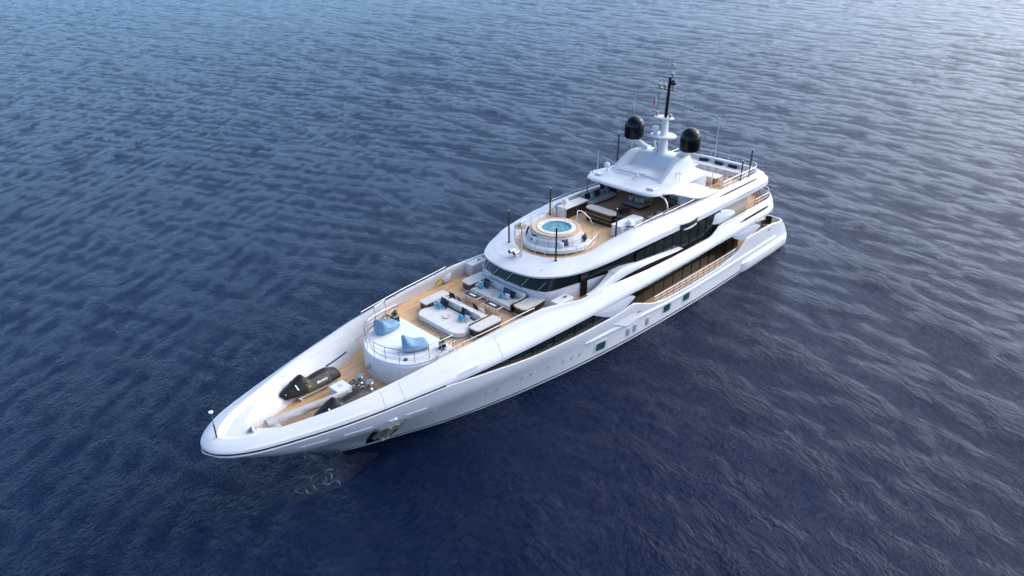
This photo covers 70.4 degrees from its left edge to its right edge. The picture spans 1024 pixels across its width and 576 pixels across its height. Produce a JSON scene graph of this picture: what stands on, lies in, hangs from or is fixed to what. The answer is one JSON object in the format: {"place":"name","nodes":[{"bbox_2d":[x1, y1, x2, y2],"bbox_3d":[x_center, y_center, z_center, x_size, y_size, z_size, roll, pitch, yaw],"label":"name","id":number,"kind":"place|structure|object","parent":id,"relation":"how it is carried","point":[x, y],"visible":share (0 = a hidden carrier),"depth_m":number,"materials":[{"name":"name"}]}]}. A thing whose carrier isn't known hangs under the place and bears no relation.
{"place":"outdoors","nodes":[
{"label":"outdoors","id":0,"kind":"place"},
{"bbox_2d":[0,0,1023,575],"bbox_3d":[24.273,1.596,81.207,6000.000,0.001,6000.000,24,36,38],"label":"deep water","id":1,"kind":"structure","parent":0,"point":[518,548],"depth_m":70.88,"materials":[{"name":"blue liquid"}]},
{"bbox_2d":[0,0,1023,575],"bbox_3d":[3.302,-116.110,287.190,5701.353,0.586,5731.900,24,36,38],"label":"sea","id":2,"kind":"structure","parent":0,"point":[190,18],"depth_m":95.26,"materials":[{"name":"blue liquid"}]},
{"bbox_2d":[295,456,353,493],"bbox_3d":[-11.514,10.945,43.805,4.017,0.099,4.256,24,36,38],"label":"sea foam","id":3,"kind":"object","parent":2,"relation":"on","point":[325,477],"visible":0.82,"depth_m":43.20,"materials":[{"name":"white"}]},
{"bbox_2d":[200,60,786,502],"bbox_3d":[4.278,-4.569,54.794,11.417,21.820,58.728,24,36,38],"label":"motor yacht","id":4,"kind":"object","parent":2,"relation":"on","point":[614,284],"visible":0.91,"depth_m":51.21,"materials":[{"name":"paint"}]},
{"bbox_2d":[208,410,216,437],"bbox_3d":[-15.585,7.202,37.931,0.257,1.880,0.257,24,36,38],"label":"jackstaff","id":5,"kind":"object","parent":4,"relation":"on","point":[211,412],"visible":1,"depth_m":37.85,"materials":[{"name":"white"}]},
{"bbox_2d":[262,388,349,427],"bbox_3d":[-11.867,6.989,41.641,5.452,0.903,1.040,-22,35,-36],"label":"covered crane","id":6,"kind":"object","parent":4,"relation":"on","point":[278,420],"visible":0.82,"depth_m":40.99,"materials":[{"name":"grey fabric"}]},
{"bbox_2d":[279,367,340,401],"bbox_3d":[-12.200,5.648,43.634,1.227,1.436,3.900,24,36,38],"label":"jet ski","id":7,"kind":"object","parent":4,"relation":"on","point":[298,386],"visible":1,"depth_m":43.23,"materials":[{"name":"grey plastic"}]},
{"bbox_2d":[329,380,351,399],"bbox_3d":[-10.249,6.160,43.414,1.000,0.732,1.000,23,35,37],"label":"deck box","id":8,"kind":"object","parent":4,"relation":"on","point":[339,386],"visible":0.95,"depth_m":43.20,"materials":[{"name":"white paint"}]},
{"bbox_2d":[313,388,371,415],"bbox_3d":[-9.736,6.693,41.634,1.227,1.436,3.900,24,36,38],"label":"jet ski","id":9,"kind":"object","parent":4,"relation":"on","point":[331,403],"visible":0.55,"depth_m":41.37,"materials":[{"name":"grey plastic"}]},
{"bbox_2d":[348,373,365,390],"bbox_3d":[-9.505,5.747,44.305,0.840,0.640,1.364,17,32,30],"label":"windlass","id":10,"kind":"object","parent":4,"relation":"on","point":[354,384],"visible":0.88,"depth_m":44.30,"materials":[{"name":"metal"}]},
{"bbox_2d":[354,379,377,391],"bbox_3d":[-8.855,6.009,43.803,1.364,0.640,0.840,-21,34,-35],"label":"windlass","id":11,"kind":"object","parent":4,"relation":"on","point":[370,386],"visible":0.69,"depth_m":43.87,"materials":[{"name":"metal"}]},
{"bbox_2d":[373,318,399,334],"bbox_3d":[-8.132,2.270,47.038,1.165,0.993,1.604,19,33,32],"label":"beanbag","id":12,"kind":"object","parent":4,"relation":"on","point":[386,326],"visible":1,"depth_m":46.56,"materials":[{"name":"blue fabric"}]},
{"bbox_2d":[390,309,399,321],"bbox_3d":[-7.809,1.795,48.042,0.761,0.947,0.668,-4,28,-7],"label":"planter","id":13,"kind":"object","parent":4,"relation":"on","point":[394,316],"visible":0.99,"depth_m":48.00,"materials":[{"name":"green"}]},
{"bbox_2d":[401,335,428,351],"bbox_3d":[-6.024,3.315,45.038,1.604,0.993,1.165,-12,30,-21],"label":"beanbag","id":14,"kind":"object","parent":4,"relation":"on","point":[410,342],"visible":0.91,"depth_m":44.72,"materials":[{"name":"blue fabric"}]},
{"bbox_2d":[439,335,445,349],"bbox_3d":[-4.371,3.360,45.044,0.668,0.947,0.761,15,31,27],"label":"planter","id":15,"kind":"object","parent":4,"relation":"on","point":[443,345],"visible":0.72,"depth_m":45.00,"materials":[{"name":"green plant"}]},
{"bbox_2d":[418,290,500,339],"bbox_3d":[-3.907,1.835,48.643,5.980,0.880,3.300,24,36,38],"label":"daybed sofa","id":16,"kind":"object","parent":4,"relation":"on","point":[430,314],"visible":0.9,"depth_m":47.98,"materials":[{"name":"white fabric"}]},
{"bbox_2d":[443,299,448,308],"bbox_3d":[-4.501,1.084,49.374,0.170,0.520,0.520,2,23,-38],"label":"throw pillow","id":17,"kind":"object","parent":16,"relation":"on","point":[445,304],"visible":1,"depth_m":49.26,"materials":[{"name":"blue fabric"}]},
{"bbox_2d":[442,314,450,318],"bbox_3d":[-4.349,1.884,48.398,0.580,0.050,0.580,24,36,38],"label":"tray","id":18,"kind":"object","parent":16,"relation":"on","point":[446,316],"visible":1,"depth_m":48.35,"materials":[{"name":"beige"}]},
{"bbox_2d":[462,290,481,302],"bbox_3d":[-2.777,0.729,51.075,1.380,0.589,0.660,24,36,38],"label":"coffee table","id":19,"kind":"object","parent":4,"relation":"on","point":[472,295],"visible":0.95,"depth_m":50.96,"materials":[{"name":"white paint"}]},
{"bbox_2d":[482,300,502,315],"bbox_3d":[-1.325,1.383,49.823,1.430,0.589,0.660,24,36,38],"label":"coffee table","id":20,"kind":"object","parent":4,"relation":"on","point":[492,304],"visible":1,"depth_m":49.67,"materials":[{"name":"white paint"}]},
{"bbox_2d":[462,271,544,317],"bbox_3d":[-0.737,0.299,51.519,6.460,0.940,2.405,24,36,38],"label":"sofa","id":21,"kind":"object","parent":4,"relation":"on","point":[520,303],"visible":0.83,"depth_m":50.66,"materials":[{"name":"white fabric"}]},
{"bbox_2d":[484,280,489,287],"bbox_3d":[-1.805,-0.266,51.959,0.520,0.520,0.170,27,20,39],"label":"throw pillow","id":22,"kind":"object","parent":21,"relation":"on","point":[486,284],"visible":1,"depth_m":51.87,"materials":[{"name":"fabric"}]},
{"bbox_2d":[510,290,515,298],"bbox_3d":[0.013,0.443,50.602,0.520,0.520,0.170,29,21,36],"label":"throw pillow","id":23,"kind":"object","parent":21,"relation":"on","point":[512,294],"visible":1,"depth_m":50.52,"materials":[{"name":"blue fabric"}]},
{"bbox_2d":[510,351,524,362],"bbox_3d":[0.383,4.626,47.078,0.103,1.020,1.300,24,36,38],"label":"suite window","id":24,"kind":"structure","parent":4,"relation":"in","point":[521,355],"depth_m":47.02,"materials":[{"name":"black glass"}]},
{"bbox_2d":[533,340,546,354],"bbox_3d":[1.879,4.008,48.261,0.080,1.020,1.300,24,36,38],"label":"suite window","id":25,"kind":"structure","parent":4,"relation":"in","point":[541,346],"depth_m":48.22,"materials":[{"name":"black glass"}]},
{"bbox_2d":[522,225,590,254],"bbox_3d":[2.852,-3.696,53.596,5.280,0.900,4.028,24,36,38],"label":"curved sofa","id":26,"kind":"object","parent":4,"relation":"on","point":[576,241],"visible":0.63,"depth_m":52.28,"materials":[{"name":"white fabric"}]},
{"bbox_2d":[562,239,568,246],"bbox_3d":[3.832,-3.226,52.097,0.520,0.520,0.170,-9,11,-16],"label":"throw pillow","id":27,"kind":"object","parent":26,"relation":"on","point":[566,242],"visible":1,"depth_m":52.03,"materials":[{"name":"fabric"}]},
{"bbox_2d":[554,329,567,344],"bbox_3d":[3.347,3.378,49.469,0.055,1.020,1.300,24,36,38],"label":"suite window","id":28,"kind":"structure","parent":4,"relation":"in","point":[562,336],"depth_m":49.46,"materials":[{"name":"black glass"}]},
{"bbox_2d":[560,198,569,203],"bbox_3d":[4.305,-6.961,58.755,0.861,0.594,0.870,24,36,38],"label":"towel stand","id":29,"kind":"object","parent":4,"relation":"on","point":[565,201],"visible":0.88,"depth_m":58.55,"materials":[{"name":"white fabric"}]},
{"bbox_2d":[575,318,587,334],"bbox_3d":[4.864,2.705,50.758,0.037,1.020,1.300,24,36,38],"label":"suite window","id":30,"kind":"structure","parent":4,"relation":"in","point":[581,326],"depth_m":50.76,"materials":[{"name":"black glass"}]},
{"bbox_2d":[580,271,587,296],"bbox_3d":[5.130,-0.413,51.512,0.100,2.150,0.700,24,36,38],"label":"side door","id":31,"kind":"structure","parent":4,"relation":"in","point":[584,276],"depth_m":51.56,"materials":[{"name":"black glass"}]},
{"bbox_2d":[579,185,616,204],"bbox_3d":[7.367,-7.864,61.612,1.245,0.870,3.700,24,36,38],"label":"corner sofa","id":32,"kind":"object","parent":4,"relation":"on","point":[611,194],"visible":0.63,"depth_m":61.60,"materials":[{"name":"grey fabric"}]},
{"bbox_2d":[594,316,604,323],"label":"suite window","id":33,"kind":"structure","parent":4,"relation":"in","point":[597,319],"depth_m":51.96,"materials":[{"name":"black glass"}]},
{"bbox_2d":[594,338,607,353],"bbox_3d":[6.621,4.329,54.128,1.612,1.196,0.321,-24,36,-37],"label":"hull window","id":34,"kind":"structure","parent":4,"relation":"in","point":[602,345],"depth_m":54.05,"materials":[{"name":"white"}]},
{"bbox_2d":[617,215,626,220],"bbox_3d":[8.507,-5.598,57.347,0.915,0.540,0.965,12,30,21],"label":"armchair","id":35,"kind":"object","parent":4,"relation":"on","point":[620,217],"visible":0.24,"depth_m":56.89,"materials":[{"name":"grey fabric"}]},
{"bbox_2d":[615,207,630,213],"bbox_3d":[8.976,-6.141,58.937,1.419,0.349,1.173,-13,30,-24],"label":"table","id":36,"kind":"object","parent":4,"relation":"on","point":[626,210],"visible":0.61,"depth_m":58.65,"materials":[{"name":"black glass"}]},
{"bbox_2d":[624,219,634,227],"bbox_3d":[8.893,-4.896,54.800,0.861,0.594,0.870,24,36,38],"label":"towel stand","id":37,"kind":"object","parent":4,"relation":"on","point":[630,223],"visible":0.95,"depth_m":54.56,"materials":[{"name":"white fabric"}]},
{"bbox_2d":[621,193,652,209],"bbox_3d":[10.466,-7.382,60.332,1.825,0.960,2.127,-22,35,-36],"label":"sofa","id":38,"kind":"object","parent":4,"relation":"on","point":[636,205],"visible":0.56,"depth_m":60.06,"materials":[{"name":"grey fabric"}]},
{"bbox_2d":[635,249,644,261],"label":"window","id":39,"kind":"structure","parent":4,"relation":"in","point":[640,255],"depth_m":54.01,"materials":[{"name":"black glass"}]},
{"bbox_2d":[645,244,653,258],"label":"window","id":40,"kind":"structure","parent":4,"relation":"in","point":[649,250],"depth_m":54.84,"materials":[{"name":"black glass"}]},
{"bbox_2d":[654,239,663,254],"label":"window","id":41,"kind":"structure","parent":4,"relation":"in","point":[659,245],"depth_m":55.67,"materials":[{"name":"black glass"}]},
{"bbox_2d":[642,202,678,223],"bbox_3d":[11.758,-5.888,57.827,1.245,0.870,3.700,24,36,38],"label":"railing","id":42,"kind":"object","parent":4,"relation":"on","point":[660,212],"visible":0.5,"depth_m":57.42,"materials":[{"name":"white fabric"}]},
{"bbox_2d":[662,302,672,314],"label":"hull window","id":43,"kind":"structure","parent":4,"relation":"in","point":[668,307],"depth_m":59.03,"materials":[{"name":"green"}]},
{"bbox_2d":[663,235,672,251],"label":"window","id":44,"kind":"structure","parent":4,"relation":"in","point":[668,241],"depth_m":56.49,"materials":[{"name":"black glass"}]},
{"bbox_2d":[672,231,680,248],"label":"window","id":45,"kind":"structure","parent":4,"relation":"in","point":[676,239],"depth_m":57.32,"materials":[{"name":"black glass"}]},
{"bbox_2d":[681,229,689,247],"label":"window","id":46,"kind":"structure","parent":4,"relation":"in","point":[685,233],"depth_m":58.20,"materials":[{"name":"black glass"}]},
{"bbox_2d":[681,291,691,303],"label":"hull window","id":47,"kind":"structure","parent":4,"relation":"in","point":[686,297],"depth_m":60.79,"materials":[{"name":"green glass"}]},
{"bbox_2d":[689,222,697,242],"bbox_3d":[14.767,-4.514,58.988,0.022,1.600,1.050,24,36,38],"label":"window","id":48,"kind":"structure","parent":4,"relation":"in","point":[693,232],"depth_m":59.00,"materials":[{"name":"black glass"}]},
{"bbox_2d":[697,218,705,238],"bbox_3d":[15.638,-4.929,59.783,0.022,1.600,1.050,24,36,38],"label":"window","id":49,"kind":"structure","parent":4,"relation":"in","point":[701,229],"depth_m":59.76,"materials":[{"name":"black glass"}]},
{"bbox_2d":[703,165,709,170],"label":"chair","id":50,"kind":"object","parent":4,"relation":"on","point":[706,168],"visible":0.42,"depth_m":67.31,"materials":[{"name":"white fabric"}]},
{"bbox_2d":[705,214,713,234],"bbox_3d":[16.510,-5.344,60.577,0.022,1.600,1.050,24,36,38],"label":"window","id":51,"kind":"structure","parent":4,"relation":"in","point":[710,218],"depth_m":60.54,"materials":[{"name":"black glass"}]},
{"bbox_2d":[702,170,722,183],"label":"dining table","id":52,"kind":"object","parent":4,"relation":"on","point":[716,176],"visible":0.52,"depth_m":65.50,"materials":[{"name":"white wood"}]},
{"bbox_2d":[708,167,717,177],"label":"chair","id":53,"kind":"object","parent":4,"relation":"on","point":[714,170],"visible":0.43,"depth_m":66.86,"materials":[{"name":"white fabric"}]},
{"bbox_2d":[717,169,724,178],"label":"chair","id":54,"kind":"object","parent":4,"relation":"on","point":[721,171],"visible":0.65,"depth_m":66.30,"materials":[{"name":"white fabric"}]},
{"bbox_2d":[691,153,751,178],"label":"aft sofa","id":55,"kind":"object","parent":4,"relation":"on","point":[731,172],"visible":0.74,"depth_m":68.33,"materials":[{"name":"white fabric"}]},
{"bbox_2d":[727,164,737,168],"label":"throw pillow","id":56,"kind":"object","parent":55,"relation":"on","point":[732,166],"visible":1,"depth_m":67.78,"materials":[{"name":"blue fabric"}]},
{"bbox_2d":[719,175,727,182],"bbox_3d":[18.979,-9.617,64.961,0.705,0.922,0.677,21,34,35],"label":"chair","id":57,"kind":"object","parent":4,"relation":"on","point":[724,179],"visible":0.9,"depth_m":64.73,"materials":[{"name":"white fabric"}]},
{"bbox_2d":[752,217,763,227],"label":"round sofa","id":58,"kind":"object","parent":4,"relation":"on","point":[758,222],"visible":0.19,"depth_m":71.22,"materials":[{"name":"white fabric"}]},
{"bbox_2d":[761,219,767,227],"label":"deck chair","id":59,"kind":"object","parent":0,"point":[763,224],"visible":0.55,"depth_m":70.98,"materials":[{"name":"brown wood"}]},
{"bbox_2d":[765,216,771,224],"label":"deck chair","id":60,"kind":"object","parent":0,"point":[768,220],"visible":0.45,"depth_m":71.75,"materials":[{"name":"brown wood"}]}
]}

